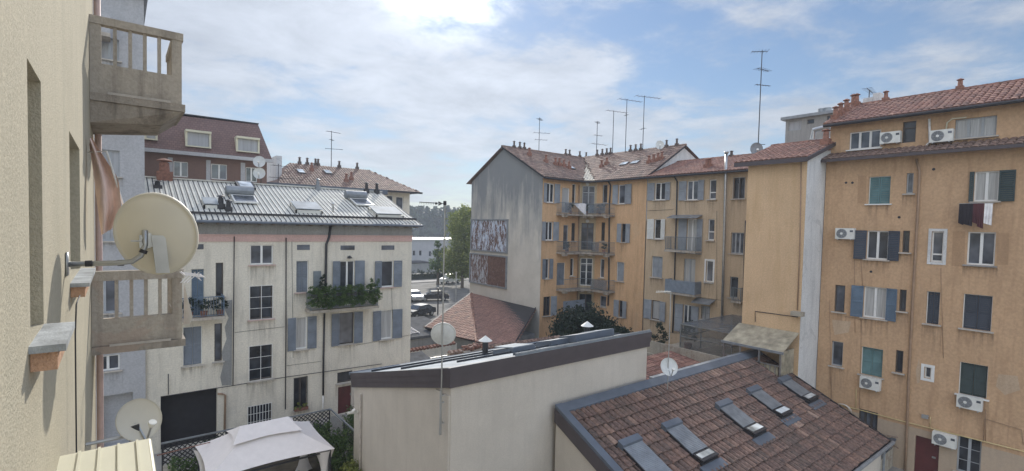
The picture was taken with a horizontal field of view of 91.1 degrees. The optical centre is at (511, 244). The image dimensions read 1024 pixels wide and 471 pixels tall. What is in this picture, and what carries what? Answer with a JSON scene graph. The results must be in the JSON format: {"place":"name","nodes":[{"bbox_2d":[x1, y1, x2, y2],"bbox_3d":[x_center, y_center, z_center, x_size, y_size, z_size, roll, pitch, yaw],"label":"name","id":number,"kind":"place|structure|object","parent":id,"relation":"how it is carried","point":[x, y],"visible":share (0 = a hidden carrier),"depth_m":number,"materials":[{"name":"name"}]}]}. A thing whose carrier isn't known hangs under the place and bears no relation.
{"place":"outdoors","nodes":[
{"label":"outdoors","id":0,"kind":"place"},
{"bbox_2d":[0,0,185,470],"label":"apartment building","id":1,"kind":"structure","parent":0,"point":[66,94],"depth_m":3.39,"materials":[{"name":"beige paint"}]},
{"bbox_2d":[56,439,155,470],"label":"canopy","id":2,"kind":"object","parent":1,"relation":"attached to","point":[137,455],"visible":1,"depth_m":3.21,"materials":[{"name":"metal"}]},
{"bbox_2d":[88,137,123,234],"bbox_3d":[-5.142,-0.742,6.323,0.447,1.238,0.290,2,2,13],"label":"awning cloth","id":3,"kind":"object","parent":1,"relation":"attached to","point":[109,198],"visible":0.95,"depth_m":6.35,"materials":[{"name":"beige fabric"}]},
{"bbox_2d":[86,398,161,445],"bbox_3d":[-4.605,2.129,5.983,0.735,0.476,0.426,0,3,-38],"label":"satellite dish","id":4,"kind":"object","parent":1,"relation":"attached to","point":[138,419],"visible":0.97,"depth_m":6.09,"materials":[{"name":"beige paint"}]},
{"bbox_2d":[65,192,198,275],"bbox_3d":[-3.034,-0.086,4.047,0.827,0.676,0.503,0,3,-38],"label":"satellite dish","id":5,"kind":"object","parent":1,"relation":"attached to","point":[155,233],"visible":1,"depth_m":3.97,"materials":[{"name":"beige paint"}]},
{"bbox_2d":[93,0,147,448],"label":"apartment building","id":6,"kind":"structure","parent":0,"point":[123,377],"depth_m":22.86,"materials":[{"name":"paint"}]},
{"bbox_2d":[101,39,121,62],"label":"window","id":7,"kind":"structure","parent":6,"relation":"in","point":[106,47],"depth_m":22.31,"materials":[{"name":"glass"}]},
{"bbox_2d":[102,150,122,177],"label":"window","id":8,"kind":"structure","parent":6,"relation":"in","point":[114,155],"depth_m":22.65,"materials":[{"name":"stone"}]},
{"bbox_2d":[103,280,121,314],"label":"window","id":9,"kind":"structure","parent":6,"relation":"in","point":[108,286],"depth_m":22.73,"materials":[{"name":"glass"}]},
{"bbox_2d":[103,354,122,372],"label":"window","id":10,"kind":"structure","parent":6,"relation":"in","point":[110,362],"depth_m":22.87,"materials":[{"name":"glass"}]},
{"bbox_2d":[144,113,273,183],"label":"apartment building","id":11,"kind":"structure","parent":0,"point":[190,146],"depth_m":36.25,"materials":[{"name":"brown paint"}]},
{"bbox_2d":[211,164,226,179],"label":"window","id":12,"kind":"structure","parent":11,"relation":"in","point":[218,171],"depth_m":36.54,"materials":[{"name":"white glass"}]},
{"bbox_2d":[154,414,353,470],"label":"courtyard","id":13,"kind":"structure","parent":0,"point":[336,421],"depth_m":24.57,"materials":[{"name":"concrete"}]},
{"bbox_2d":[242,453,339,470],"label":"garden bed","id":14,"kind":"object","parent":13,"relation":"on","point":[293,465],"depth_m":23.14,"materials":[{"name":"green plant"}]},
{"bbox_2d":[167,454,197,470],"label":"bush","id":15,"kind":"object","parent":14,"relation":"on","point":[187,464],"visible":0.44,"depth_m":20.76,"materials":[{"name":"green plant"}]},
{"bbox_2d":[161,408,353,470],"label":"fence","id":16,"kind":"object","parent":14,"relation":"on","point":[226,430],"visible":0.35,"depth_m":21.98,"materials":[{"name":"metal"}]},
{"bbox_2d":[193,416,334,470],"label":"gazebo","id":17,"kind":"object","parent":14,"relation":"on","point":[243,447],"visible":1,"depth_m":19.63,"materials":[{"name":"white fabric"}]},
{"bbox_2d":[310,420,353,470],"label":"bush","id":18,"kind":"object","parent":14,"relation":"on","point":[338,442],"visible":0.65,"depth_m":22.50,"materials":[{"name":"green plant"}]},
{"bbox_2d":[347,321,651,470],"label":"outbuilding","id":19,"kind":"structure","parent":13,"relation":"on","point":[498,404],"depth_m":17.78,"materials":[{"name":"white paint"}]},
{"bbox_2d":[421,201,446,434],"bbox_3d":[-2.475,2.265,15.462,0.865,7.240,0.200,2,2,4],"label":"antenna","id":20,"kind":"object","parent":19,"relation":"attached to","point":[444,203],"visible":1,"depth_m":15.44,"materials":[{"name":"metal"}]},
{"bbox_2d":[431,323,455,344],"bbox_3d":[-2.137,2.764,15.620,0.782,0.751,0.259,1,2,-3],"label":"satellite dish","id":21,"kind":"object","parent":20,"relation":"attached to","point":[449,333],"visible":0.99,"depth_m":15.55,"materials":[{"name":"white metal"}]},
{"bbox_2d":[559,329,613,342],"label":"roof window","id":22,"kind":"structure","parent":19,"relation":"in","point":[578,337],"depth_m":21.49,"materials":[{"name":"grey glass"}]},
{"bbox_2d":[447,335,559,355],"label":"garden wall","id":23,"kind":"structure","parent":13,"relation":"on","point":[458,351],"depth_m":33.33,"materials":[{"name":"tile"}]},
{"bbox_2d":[546,301,633,336],"bbox_3d":[5.864,7.059,37.094,7.636,5.975,4.982,3,3,31],"label":"tree","id":24,"kind":"object","parent":13,"relation":"on","point":[578,316],"visible":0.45,"depth_m":36.55,"materials":[{"name":"green plant"}]},
{"bbox_2d":[646,348,700,379],"bbox_3d":[8.193,8.448,26.538,9.029,4.092,4.048,0,3,-38],"label":"lean to","id":25,"kind":"object","parent":13,"relation":"on","point":[653,366],"visible":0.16,"depth_m":28.07,"materials":[{"name":"tile"}]},
{"bbox_2d":[647,314,738,362],"bbox_3d":[12.673,7.622,31.822,7.580,5.590,5.350,0,3,-38],"label":"terrace cage","id":26,"kind":"object","parent":13,"relation":"on","point":[702,349],"visible":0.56,"depth_m":31.07,"materials":[{"name":"metal"}]},
{"bbox_2d":[411,237,453,272],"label":"industrial building","id":27,"kind":"structure","parent":0,"point":[423,248],"depth_m":122.88,"materials":[{"name":"white paint"}]},
{"bbox_2d":[410,341,456,358],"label":"garden wall","id":28,"kind":"structure","parent":0,"point":[432,350],"depth_m":38.03,"materials":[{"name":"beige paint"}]},
{"bbox_2d":[411,278,469,319],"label":"street","id":29,"kind":"structure","parent":0,"point":[449,289],"depth_m":84.69,"materials":[{"name":"grey asphalt"}]},
{"bbox_2d":[411,303,435,316],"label":"parked car","id":30,"kind":"object","parent":29,"relation":"on","point":[418,309],"visible":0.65,"depth_m":60.75,"materials":[{"name":"paint"}]},
{"bbox_2d":[427,240,446,284],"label":"tree","id":31,"kind":"object","parent":29,"relation":"on","point":[436,265],"visible":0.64,"depth_m":93.36,"materials":[{"name":"green plant"}]},
{"bbox_2d":[436,203,470,287],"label":"tree","id":32,"kind":"object","parent":29,"relation":"on","point":[457,255],"visible":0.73,"depth_m":88.09,"materials":[{"name":"green plant"}]},
{"bbox_2d":[154,270,903,470],"bbox_3d":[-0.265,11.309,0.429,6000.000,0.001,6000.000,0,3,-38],"label":"ground","id":33,"kind":"structure","parent":0,"point":[892,468],"depth_m":24.36,"materials":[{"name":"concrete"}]},
{"bbox_2d":[145,158,422,453],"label":"house","id":34,"kind":"structure","parent":33,"relation":"on","point":[268,344],"depth_m":27.36,"materials":[{"name":"beige paint"}]},
{"bbox_2d":[181,326,204,367],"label":"window","id":35,"kind":"structure","parent":34,"relation":"in","point":[197,330],"depth_m":24.90,"materials":[{"name":"wood"}]},
{"bbox_2d":[191,269,203,315],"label":"french window","id":36,"kind":"structure","parent":34,"relation":"in","point":[194,280],"depth_m":24.94,"materials":[{"name":"grey wood"}]},
{"bbox_2d":[212,323,224,363],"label":"window","id":37,"kind":"structure","parent":34,"relation":"in","point":[217,327],"depth_m":25.59,"materials":[{"name":"glass"}]},
{"bbox_2d":[214,263,225,297],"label":"window","id":38,"kind":"structure","parent":34,"relation":"in","point":[219,266],"depth_m":25.51,"materials":[{"name":"glass"}]},
{"bbox_2d":[225,185,258,203],"bbox_3d":[-15.146,-2.825,28.109,1.430,0.994,1.660,0,3,-38],"label":"solar water heater","id":39,"kind":"object","parent":34,"relation":"on","point":[241,194],"visible":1,"depth_m":28.16,"materials":[{"name":"metal"}]},
{"bbox_2d":[247,402,271,424],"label":"window","id":40,"kind":"structure","parent":34,"relation":"in","point":[262,412],"depth_m":26.94,"materials":[{"name":"white metal"}]},
{"bbox_2d":[247,285,274,321],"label":"window","id":41,"kind":"structure","parent":34,"relation":"in","point":[260,297],"depth_m":26.70,"materials":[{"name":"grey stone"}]},
{"bbox_2d":[247,344,274,383],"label":"window","id":42,"kind":"structure","parent":34,"relation":"in","point":[260,356],"depth_m":26.84,"materials":[{"name":"glass"}]},
{"bbox_2d":[248,245,275,265],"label":"window","id":43,"kind":"structure","parent":34,"relation":"in","point":[259,254],"depth_m":26.62,"materials":[{"name":"grey glass"}]},
{"bbox_2d":[294,261,307,293],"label":"window","id":44,"kind":"structure","parent":34,"relation":"in","point":[301,283],"depth_m":27.97,"materials":[{"name":"grey wood"}]},
{"bbox_2d":[292,376,309,412],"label":"window","id":45,"kind":"structure","parent":34,"relation":"in","point":[300,394],"depth_m":28.19,"materials":[{"name":"glass"}]},
{"bbox_2d":[288,316,316,351],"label":"window","id":46,"kind":"structure","parent":34,"relation":"in","point":[302,331],"depth_m":28.12,"materials":[{"name":"wood"}]},
{"bbox_2d":[290,201,322,213],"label":"roof window","id":47,"kind":"structure","parent":34,"relation":"in","point":[299,207],"depth_m":28.80,"materials":[{"name":"metal"}]},
{"bbox_2d":[305,286,325,307],"bbox_3d":[-10.637,2.845,27.369,1.113,1.254,1.157,1,2,4],"label":"bush","id":48,"kind":"object","parent":34,"relation":"on","point":[316,298],"visible":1,"depth_m":27.25,"materials":[{"name":"plant"}]},
{"bbox_2d":[319,284,340,309],"bbox_3d":[-10.078,2.889,27.713,1.127,1.576,1.079,1,2,-5],"label":"bush","id":49,"kind":"object","parent":34,"relation":"on","point":[328,294],"visible":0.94,"depth_m":27.63,"materials":[{"name":"plant"}]},
{"bbox_2d":[338,385,350,413],"bbox_3d":[-9.945,9.140,29.751,0.790,1.605,0.100,0,3,-38],"label":"door","id":50,"kind":"structure","parent":34,"relation":"in","point":[344,393],"depth_m":29.75,"materials":[{"name":"wood"}]},
{"bbox_2d":[331,311,362,346],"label":"window","id":51,"kind":"structure","parent":34,"relation":"in","point":[342,323],"depth_m":29.68,"materials":[{"name":"glass"}]},
{"bbox_2d":[332,261,364,306],"bbox_3d":[-9.623,2.250,29.485,1.865,2.660,0.346,0,3,-38],"label":"french window","id":52,"kind":"structure","parent":34,"relation":"in","point":[343,271],"depth_m":29.57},
{"bbox_2d":[344,190,373,205],"bbox_3d":[-9.998,-3.055,32.761,1.430,0.994,1.660,0,3,-38],"label":"solar water heater","id":53,"kind":"object","parent":34,"relation":"on","point":[357,198],"visible":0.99,"depth_m":32.81,"materials":[{"name":"metal"}]},
{"bbox_2d":[368,206,403,217],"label":"roof window","id":54,"kind":"structure","parent":34,"relation":"in","point":[378,211],"depth_m":31.57,"materials":[{"name":"metal"}]},
{"bbox_2d":[373,309,402,340],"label":"window","id":55,"kind":"structure","parent":34,"relation":"in","point":[383,328],"depth_m":31.25,"materials":[{"name":"wood"}]},
{"bbox_2d":[375,261,401,288],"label":"window","id":56,"kind":"structure","parent":34,"relation":"in","point":[383,269],"depth_m":31.16,"materials":[{"name":"grey glass"}]},
{"bbox_2d":[267,156,422,213],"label":"apartment building","id":57,"kind":"structure","parent":33,"relation":"on","point":[299,172],"depth_m":51.97,"materials":[{"name":"tile"}]},
{"bbox_2d":[410,316,435,347],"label":"shed","id":58,"kind":"structure","parent":33,"relation":"on","point":[423,336],"depth_m":42.00,"materials":[{"name":"concrete"}]},
{"bbox_2d":[409,205,470,236],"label":"wood","id":59,"kind":"object","parent":33,"relation":"on","point":[432,221],"visible":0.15,"depth_m":298.38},
{"bbox_2d":[424,292,535,348],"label":"garage","id":60,"kind":"structure","parent":33,"relation":"on","point":[471,318],"depth_m":42.49,"materials":[{"name":"tile"}]},
{"bbox_2d":[466,138,698,338],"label":"apartment building","id":61,"kind":"structure","parent":33,"relation":"on","point":[530,194],"depth_m":43.67,"materials":[{"name":"paint"}]},
{"bbox_2d":[469,253,507,288],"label":"billboard","id":62,"kind":"object","parent":61,"relation":"attached to","point":[488,270],"visible":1,"depth_m":48.04,"materials":[{"name":"metal"}]},
{"bbox_2d":[470,219,508,253],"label":"billboard","id":63,"kind":"object","parent":61,"relation":"attached to","point":[488,235],"visible":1,"depth_m":47.90,"materials":[{"name":"paper"}]},
{"bbox_2d":[542,296,556,316],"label":"window","id":64,"kind":"structure","parent":61,"relation":"in","point":[546,303],"depth_m":43.15,"materials":[{"name":"wood"}]},
{"bbox_2d":[542,222,558,240],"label":"window","id":65,"kind":"structure","parent":61,"relation":"in","point":[547,229],"depth_m":42.87,"materials":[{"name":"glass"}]},
{"bbox_2d":[544,183,559,203],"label":"window","id":66,"kind":"structure","parent":61,"relation":"in","point":[548,194],"depth_m":42.79,"materials":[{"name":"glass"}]},
{"bbox_2d":[580,258,592,285],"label":"balcony door","id":67,"kind":"structure","parent":61,"relation":"in","point":[586,264],"depth_m":44.99,"materials":[{"name":"white glass"}]},
{"bbox_2d":[581,223,593,249],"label":"balcony door","id":68,"kind":"structure","parent":61,"relation":"in","point":[587,229],"depth_m":44.87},
{"bbox_2d":[582,186,594,212],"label":"balcony door","id":69,"kind":"structure","parent":61,"relation":"in","point":[588,194],"depth_m":44.73,"materials":[{"name":"grey glass"}]},
{"bbox_2d":[612,184,631,204],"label":"window","id":70,"kind":"structure","parent":61,"relation":"in","point":[624,193],"depth_m":42.37,"materials":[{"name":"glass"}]},
{"bbox_2d":[643,150,751,344],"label":"apartment building","id":71,"kind":"structure","parent":33,"relation":"on","point":[695,236],"depth_m":36.86,"materials":[{"name":"paint"}]},
{"bbox_2d":[643,299,664,321],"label":"window","id":72,"kind":"structure","parent":71,"relation":"in","point":[658,307],"depth_m":39.86,"materials":[{"name":"wood"}]},
{"bbox_2d":[647,219,664,239],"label":"window","id":73,"kind":"structure","parent":71,"relation":"in","point":[659,229],"depth_m":39.71,"materials":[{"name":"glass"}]},
{"bbox_2d":[647,182,669,200],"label":"window","id":74,"kind":"structure","parent":71,"relation":"in","point":[662,191],"depth_m":39.51,"materials":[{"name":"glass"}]},
{"bbox_2d":[674,303,698,334],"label":"french window","id":75,"kind":"structure","parent":71,"relation":"in","point":[690,312],"depth_m":37.72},
{"bbox_2d":[684,259,695,282],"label":"french window","id":76,"kind":"structure","parent":71,"relation":"in","point":[689,269],"depth_m":37.41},
{"bbox_2d":[678,219,702,254],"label":"french window","id":77,"kind":"structure","parent":71,"relation":"in","point":[693,224],"depth_m":37.34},
{"bbox_2d":[678,180,703,200],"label":"window","id":78,"kind":"structure","parent":71,"relation":"in","point":[693,194],"depth_m":37.24,"materials":[{"name":"wood"}]},
{"bbox_2d":[703,259,714,283],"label":"window","id":79,"kind":"structure","parent":71,"relation":"in","point":[709,278],"depth_m":36.15,"materials":[{"name":"glass"}]},
{"bbox_2d":[728,232,743,254],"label":"window","id":80,"kind":"structure","parent":71,"relation":"in","point":[737,246],"depth_m":34.55,"materials":[{"name":"glass"}]},
{"bbox_2d":[731,177,745,199],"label":"window","id":81,"kind":"structure","parent":71,"relation":"in","point":[739,182],"depth_m":34.37,"materials":[{"name":"glass"}]},
{"bbox_2d":[554,349,894,470],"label":"house","id":82,"kind":"structure","parent":33,"relation":"on","point":[742,411],"depth_m":19.78,"materials":[{"name":"tile"}]},
{"bbox_2d":[616,433,671,470],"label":"roof window","id":83,"kind":"structure","parent":82,"relation":"in","point":[634,447],"depth_m":16.74,"materials":[{"name":"metal"}]},
{"bbox_2d":[661,358,677,376],"bbox_3d":[6.521,5.068,20.854,0.613,0.700,0.623,3,3,32],"label":"satellite dish","id":84,"kind":"object","parent":82,"relation":"on","point":[672,370],"visible":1,"depth_m":20.93,"materials":[{"name":"metal"}]},
{"bbox_2d":[661,417,727,470],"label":"roof window","id":85,"kind":"structure","parent":82,"relation":"in","point":[708,458],"depth_m":17.94,"materials":[{"name":"metal"}]},
{"bbox_2d":[714,398,775,445],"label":"roof window","id":86,"kind":"structure","parent":82,"relation":"in","point":[759,433],"depth_m":20.25,"materials":[{"name":"metal"}]},
{"bbox_2d":[746,384,801,426],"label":"roof window","id":87,"kind":"structure","parent":82,"relation":"in","point":[783,412],"depth_m":22.10,"materials":[{"name":"metal"}]},
{"bbox_2d":[777,374,826,409],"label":"roof window","id":88,"kind":"structure","parent":82,"relation":"in","point":[812,399],"depth_m":23.96,"materials":[{"name":"metal"}]},
{"bbox_2d":[721,323,798,376],"bbox_3d":[12.973,7.533,26.577,1.810,6.180,3.250,0,3,-38],"label":"lean to","id":89,"kind":"object","parent":33,"relation":"on","point":[771,340],"visible":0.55,"depth_m":25.96,"materials":[{"name":"concrete"}]},
{"bbox_2d":[734,129,835,388],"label":"stair tower","id":90,"kind":"structure","parent":33,"relation":"on","point":[784,233],"depth_m":26.59,"materials":[{"name":"yellow paint"}]},
{"bbox_2d":[816,78,1023,470],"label":"apartment building","id":91,"kind":"structure","parent":33,"relation":"on","point":[921,314],"depth_m":23.57,"materials":[{"name":"brown paint"}]},
{"bbox_2d":[828,341,843,368],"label":"window","id":92,"kind":"structure","parent":91,"relation":"in","point":[837,347],"depth_m":26.58,"materials":[{"name":"glass"}]},
{"bbox_2d":[831,285,845,313],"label":"window","id":93,"kind":"structure","parent":91,"relation":"in","point":[840,289],"depth_m":26.45,"materials":[{"name":"glass"}]},
{"bbox_2d":[846,129,882,151],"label":"window","id":94,"kind":"structure","parent":91,"relation":"in","point":[864,140],"depth_m":26.04,"materials":[{"name":"grey glass"}]},
{"bbox_2d":[859,409,877,429],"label":"window","id":95,"kind":"structure","parent":91,"relation":"in","point":[871,419],"depth_m":25.46,"materials":[{"name":"grey glass"}]},
{"bbox_2d":[859,376,881,391],"bbox_3d":[17.940,6.948,25.129,0.397,0.610,0.840,0,3,-38],"label":"air conditioner","id":96,"kind":"object","parent":91,"relation":"attached to","point":[870,383],"visible":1,"depth_m":24.99,"materials":[{"name":"metal"}]},
{"bbox_2d":[857,346,883,379],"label":"window","id":97,"kind":"structure","parent":91,"relation":"in","point":[874,368],"depth_m":25.33,"materials":[{"name":"wood"}]},
{"bbox_2d":[850,285,896,321],"bbox_3d":[18.130,3.477,25.191,0.333,2.754,1.912,0,3,-38],"label":"window","id":98,"kind":"structure","parent":91,"relation":"in","point":[878,302],"depth_m":25.22,"materials":[{"name":"blue wood"}]},
{"bbox_2d":[853,230,899,260],"bbox_3d":[18.198,0.392,25.072,0.342,2.216,1.877,0,3,-38],"label":"window","id":99,"kind":"structure","parent":91,"relation":"in","point":[879,243],"depth_m":25.11,"materials":[{"name":"wood"}]},
{"bbox_2d":[864,176,891,204],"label":"window","id":100,"kind":"structure","parent":91,"relation":"in","point":[883,199],"depth_m":25.03,"materials":[{"name":"teal"}]},
{"bbox_2d":[879,130,901,145],"bbox_3d":[18.797,-5.301,24.910,0.397,0.610,0.840,0,3,-38],"label":"air conditioner","id":101,"kind":"object","parent":91,"relation":"attached to","point":[892,137],"visible":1,"depth_m":24.78,"materials":[{"name":"metal"}]},
{"bbox_2d":[902,121,915,142],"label":"window","id":102,"kind":"structure","parent":91,"relation":"in","point":[909,128],"depth_m":24.60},
{"bbox_2d":[914,435,938,470],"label":"door","id":103,"kind":"structure","parent":91,"relation":"in","point":[926,453],"depth_m":23.63,"materials":[{"name":"metal"}]},
{"bbox_2d":[922,291,940,326],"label":"window","id":104,"kind":"structure","parent":91,"relation":"in","point":[933,300],"depth_m":23.42,"materials":[{"name":"glass"}]},
{"bbox_2d":[927,229,947,264],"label":"window","id":105,"kind":"structure","parent":91,"relation":"in","point":[939,236],"depth_m":23.28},
{"bbox_2d":[929,128,954,143],"bbox_3d":[20.012,-5.047,23.367,0.397,0.610,0.840,0,3,-38],"label":"air conditioner","id":106,"kind":"object","parent":91,"relation":"attached to","point":[942,135],"visible":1,"depth_m":23.23,"materials":[{"name":"metal"}]},
{"bbox_2d":[932,430,957,449],"bbox_3d":[19.716,8.890,22.885,0.397,0.610,0.840,0,3,-38],"label":"air conditioner","id":107,"kind":"object","parent":91,"relation":"attached to","point":[944,439],"visible":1,"depth_m":22.76,"materials":[{"name":"metal"}]},
{"bbox_2d":[952,436,981,470],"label":"window","id":108,"kind":"structure","parent":91,"relation":"in","point":[969,450],"depth_m":22.46,"materials":[{"name":"glass"}]},
{"bbox_2d":[956,393,983,412],"bbox_3d":[20.242,6.980,22.201,0.397,0.610,0.840,0,3,-38],"label":"air conditioner","id":109,"kind":"object","parent":91,"relation":"attached to","point":[970,402],"visible":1,"depth_m":22.09,"materials":[{"name":"metal"}]},
{"bbox_2d":[954,362,988,401],"bbox_3d":[20.437,6.680,22.301,0.310,2.828,1.183,0,3,-38],"label":"window","id":110,"kind":"structure","parent":91,"relation":"in","point":[968,371],"depth_m":22.34,"materials":[{"name":"green"}]},
{"bbox_2d":[958,294,993,333],"bbox_3d":[20.517,3.382,22.172,0.310,2.386,1.199,0,3,-38],"label":"window","id":111,"kind":"structure","parent":91,"relation":"in","point":[983,308],"depth_m":22.22,"materials":[{"name":"wood"}]},
{"bbox_2d":[954,115,998,140],"bbox_3d":[20.862,-4.820,22.638,0.310,1.851,1.644,0,3,-38],"label":"window","id":112,"kind":"structure","parent":91,"relation":"in","point":[980,127],"depth_m":22.65,"materials":[{"name":"fabric"}]},
{"bbox_2d":[962,232,996,267],"bbox_3d":[20.587,0.493,22.059,0.310,2.132,1.153,0,3,-38],"label":"window","id":113,"kind":"structure","parent":91,"relation":"in","point":[981,245],"depth_m":22.09,"materials":[{"name":"grey glass"}]},
{"bbox_2d":[968,169,1015,202],"bbox_3d":[20.795,-2.048,21.775,0.310,2.327,1.461,0,3,-38],"label":"window","id":114,"kind":"structure","parent":91,"relation":"in","point":[988,184],"depth_m":21.83,"materials":[{"name":"glass"}]},
{"bbox_2d":[144,0,1023,210],"label":"sky","id":115,"kind":"structure","parent":0,"point":[418,94],"materials":[{"name":"blue"}]},
{"bbox_2d":[781,107,832,142],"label":"apartment tower","id":116,"kind":"structure","parent":0,"point":[799,127],"depth_m":44.57,"materials":[{"name":"paint"}]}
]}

